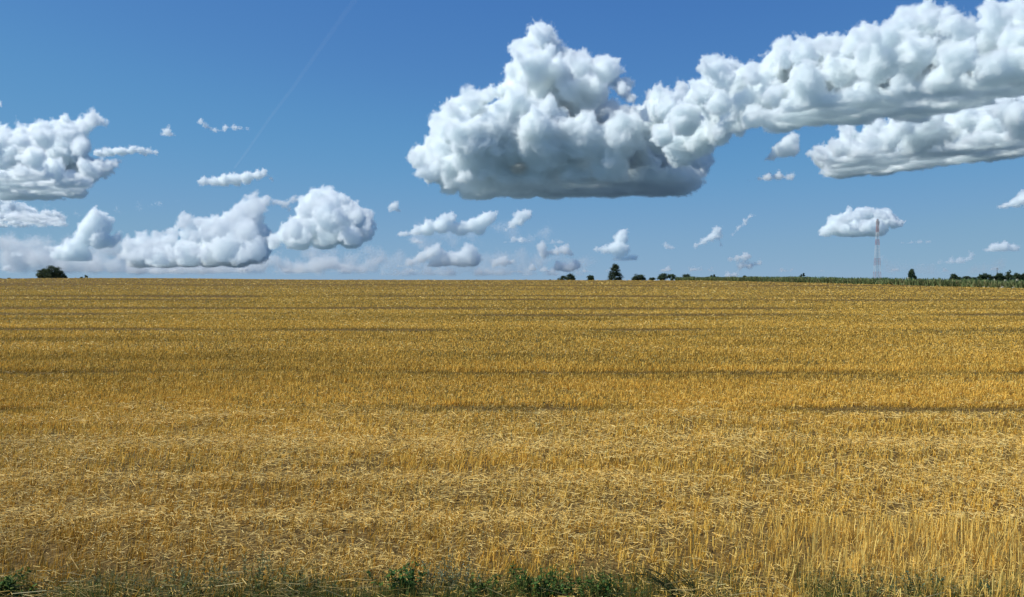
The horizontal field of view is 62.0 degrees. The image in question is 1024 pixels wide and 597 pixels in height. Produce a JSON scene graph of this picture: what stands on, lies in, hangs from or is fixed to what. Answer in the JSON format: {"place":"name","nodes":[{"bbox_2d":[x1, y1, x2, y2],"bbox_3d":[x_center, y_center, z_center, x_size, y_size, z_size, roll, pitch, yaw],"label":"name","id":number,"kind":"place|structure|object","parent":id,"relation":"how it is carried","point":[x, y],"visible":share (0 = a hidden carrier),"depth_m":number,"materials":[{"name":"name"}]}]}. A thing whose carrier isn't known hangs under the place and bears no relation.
{"place":"outdoors","nodes":[
{"label":"outdoors","id":0,"kind":"place"},
{"bbox_2d":[0,278,1023,596],"bbox_3d":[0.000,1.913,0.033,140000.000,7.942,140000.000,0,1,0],"label":"ground","id":1,"kind":"structure","parent":0,"point":[228,528],"depth_m":10.81,"materials":[{"name":"yellow plant"}]},
{"bbox_2d":[0,567,39,596],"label":"weed clump","id":2,"kind":"object","parent":1,"relation":"on","point":[7,589],"visible":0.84,"depth_m":7.29,"materials":[{"name":"green plant"}]},
{"bbox_2d":[36,268,46,277],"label":"tree","id":3,"kind":"object","parent":1,"relation":"on","point":[39,274],"visible":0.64,"depth_m":423.71,"materials":[{"name":"green plant"}]},
{"bbox_2d":[41,265,64,277],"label":"tree","id":4,"kind":"object","parent":1,"relation":"on","point":[51,271],"visible":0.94,"depth_m":418.26,"materials":[{"name":"green plant"}]},
{"bbox_2d":[88,569,134,596],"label":"sparse weeds","id":5,"kind":"object","parent":1,"relation":"on","point":[108,583],"visible":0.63,"depth_m":7.45,"materials":[{"name":"green plant"}]},
{"bbox_2d":[122,558,238,596],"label":"sparse weeds","id":6,"kind":"object","parent":1,"relation":"on","point":[171,587],"visible":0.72,"depth_m":7.38,"materials":[{"name":"green plant"}]},
{"bbox_2d":[162,551,306,596],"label":"sparse weeds","id":7,"kind":"object","parent":1,"relation":"on","point":[244,568],"visible":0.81,"depth_m":7.52,"materials":[{"name":"green plant"}]},
{"bbox_2d":[280,568,338,596],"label":"sparse weeds","id":8,"kind":"object","parent":1,"relation":"on","point":[298,587],"visible":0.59,"depth_m":7.38,"materials":[{"name":"green plant"}]},
{"bbox_2d":[366,561,426,596],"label":"weed clump","id":9,"kind":"object","parent":1,"relation":"on","point":[404,579],"visible":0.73,"depth_m":7.29,"materials":[{"name":"green plant"}]},
{"bbox_2d":[387,548,481,596],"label":"weed clump","id":10,"kind":"object","parent":1,"relation":"on","point":[444,575],"visible":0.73,"depth_m":7.45,"materials":[{"name":"green plant"}]},
{"bbox_2d":[468,573,501,596],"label":"weed clump","id":11,"kind":"object","parent":1,"relation":"on","point":[482,585],"visible":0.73,"depth_m":7.27,"materials":[{"name":"green plant"}]},
{"bbox_2d":[0,545,1017,596],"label":"verge grass","id":12,"kind":"structure","parent":1,"relation":"on","point":[356,592],"depth_m":7.28,"materials":[{"name":"green plant"}]},
{"bbox_2d":[0,278,1023,596],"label":"stubble","id":13,"kind":"object","parent":1,"relation":"on","point":[176,360],"visible":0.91,"depth_m":19.24,"materials":[{"name":"yellow plant"}]},
{"bbox_2d":[0,277,1023,596],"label":"loose straw","id":14,"kind":"object","parent":1,"relation":"on","point":[950,441],"visible":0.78,"depth_m":11.74,"materials":[{"name":"yellow plant"}]},
{"bbox_2d":[0,560,1023,596],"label":"bent straw","id":15,"kind":"object","parent":1,"relation":"on","point":[144,592],"visible":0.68,"depth_m":7.32,"materials":[{"name":"yellow plant"}]},
{"bbox_2d":[1,545,1023,596],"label":"weeds","id":16,"kind":"object","parent":1,"relation":"on","point":[729,575],"visible":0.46,"depth_m":7.48,"materials":[{"name":"green plant"}]},
{"bbox_2d":[469,561,587,596],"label":"weed clump","id":17,"kind":"object","parent":1,"relation":"on","point":[559,586],"visible":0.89,"depth_m":7.28,"materials":[{"name":"green plant"}]},
{"bbox_2d":[557,274,575,279],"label":"bush","id":18,"kind":"object","parent":1,"relation":"on","point":[569,277],"visible":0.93,"depth_m":478.43,"materials":[{"name":"green plant"}]},
{"bbox_2d":[587,275,593,279],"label":"bush","id":19,"kind":"object","parent":1,"relation":"on","point":[590,277],"visible":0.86,"depth_m":478.05,"materials":[{"name":"green plant"}]},
{"bbox_2d":[577,567,637,596],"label":"weed clump","id":20,"kind":"object","parent":1,"relation":"on","point":[604,582],"visible":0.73,"depth_m":7.24,"materials":[{"name":"green plant"}]},
{"bbox_2d":[607,263,622,279],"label":"tree","id":21,"kind":"object","parent":1,"relation":"on","point":[615,272],"visible":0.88,"depth_m":468.05,"materials":[{"name":"green plant"}]},
{"bbox_2d":[631,274,645,279],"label":"bush","id":22,"kind":"object","parent":1,"relation":"on","point":[639,277],"visible":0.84,"depth_m":478.50,"materials":[{"name":"green plant"}]},
{"bbox_2d":[633,563,685,596],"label":"grass tuft","id":23,"kind":"object","parent":1,"relation":"on","point":[662,584],"visible":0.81,"depth_m":7.29,"materials":[{"name":"green plant"}]},
{"bbox_2d":[657,273,668,279],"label":"tree","id":24,"kind":"object","parent":1,"relation":"on","point":[662,276],"visible":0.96,"depth_m":518.16,"materials":[{"name":"green plant"}]},
{"bbox_2d":[668,274,675,280],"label":"tree","id":25,"kind":"object","parent":1,"relation":"on","point":[672,277],"visible":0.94,"depth_m":518.89,"materials":[{"name":"green plant"}]},
{"bbox_2d":[658,563,696,596],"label":"grass tuft","id":26,"kind":"object","parent":1,"relation":"on","point":[689,583],"visible":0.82,"depth_m":7.33,"materials":[{"name":"green plant"}]},
{"bbox_2d":[798,565,887,596],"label":"sparse weeds","id":27,"kind":"object","parent":1,"relation":"on","point":[881,587],"visible":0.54,"depth_m":7.42,"materials":[{"name":"green plant"}]},
{"bbox_2d":[674,276,1023,287],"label":"crop plants","id":28,"kind":"object","parent":1,"relation":"on","point":[975,282],"visible":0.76,"depth_m":196.34,"materials":[{"name":"green plant"}]},
{"bbox_2d":[842,570,883,596],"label":"grass tuft","id":29,"kind":"object","parent":1,"relation":"on","point":[866,586],"visible":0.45,"depth_m":7.43,"materials":[{"name":"green plant"}]},
{"bbox_2d":[873,217,880,277],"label":"lattice mast","id":30,"kind":"object","parent":1,"relation":"on","point":[878,222],"visible":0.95,"depth_m":998.43,"materials":[{"name":"metal"}]},
{"bbox_2d":[907,269,916,279],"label":"tree","id":31,"kind":"object","parent":1,"relation":"on","point":[911,274],"visible":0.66,"depth_m":419.40,"materials":[{"name":"green plant"}]},
{"bbox_2d":[871,567,967,596],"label":"sparse weeds","id":32,"kind":"object","parent":1,"relation":"on","point":[913,589],"visible":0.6,"depth_m":7.38,"materials":[{"name":"green plant"}]},
{"bbox_2d":[949,273,960,279],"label":"tree","id":33,"kind":"object","parent":1,"relation":"on","point":[953,276],"visible":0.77,"depth_m":429.44,"materials":[{"name":"green plant"}]},
{"bbox_2d":[976,273,994,280],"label":"tree","id":34,"kind":"object","parent":1,"relation":"on","point":[986,276],"visible":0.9,"depth_m":429.44,"materials":[{"name":"green plant"}]},
{"bbox_2d":[969,575,1023,596],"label":"sparse weeds","id":35,"kind":"object","parent":1,"relation":"on","point":[988,586],"visible":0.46,"depth_m":7.31,"materials":[{"name":"green plant"}]},
{"bbox_2d":[994,273,1006,280],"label":"tree","id":36,"kind":"object","parent":1,"relation":"on","point":[999,276],"visible":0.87,"depth_m":429.34,"materials":[{"name":"green plant"}]},
{"bbox_2d":[1005,270,1012,279],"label":"tree","id":37,"kind":"object","parent":1,"relation":"on","point":[1008,276],"visible":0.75,"depth_m":439.13,"materials":[{"name":"green plant"}]},
{"bbox_2d":[1011,273,1021,280],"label":"tree","id":38,"kind":"object","parent":1,"relation":"on","point":[1017,276],"visible":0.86,"depth_m":428.63,"materials":[{"name":"green plant"}]},
{"bbox_2d":[0,0,1023,280],"label":"sky","id":39,"kind":"structure","parent":0,"point":[214,139],"materials":[{"name":"blue"}]}
]}

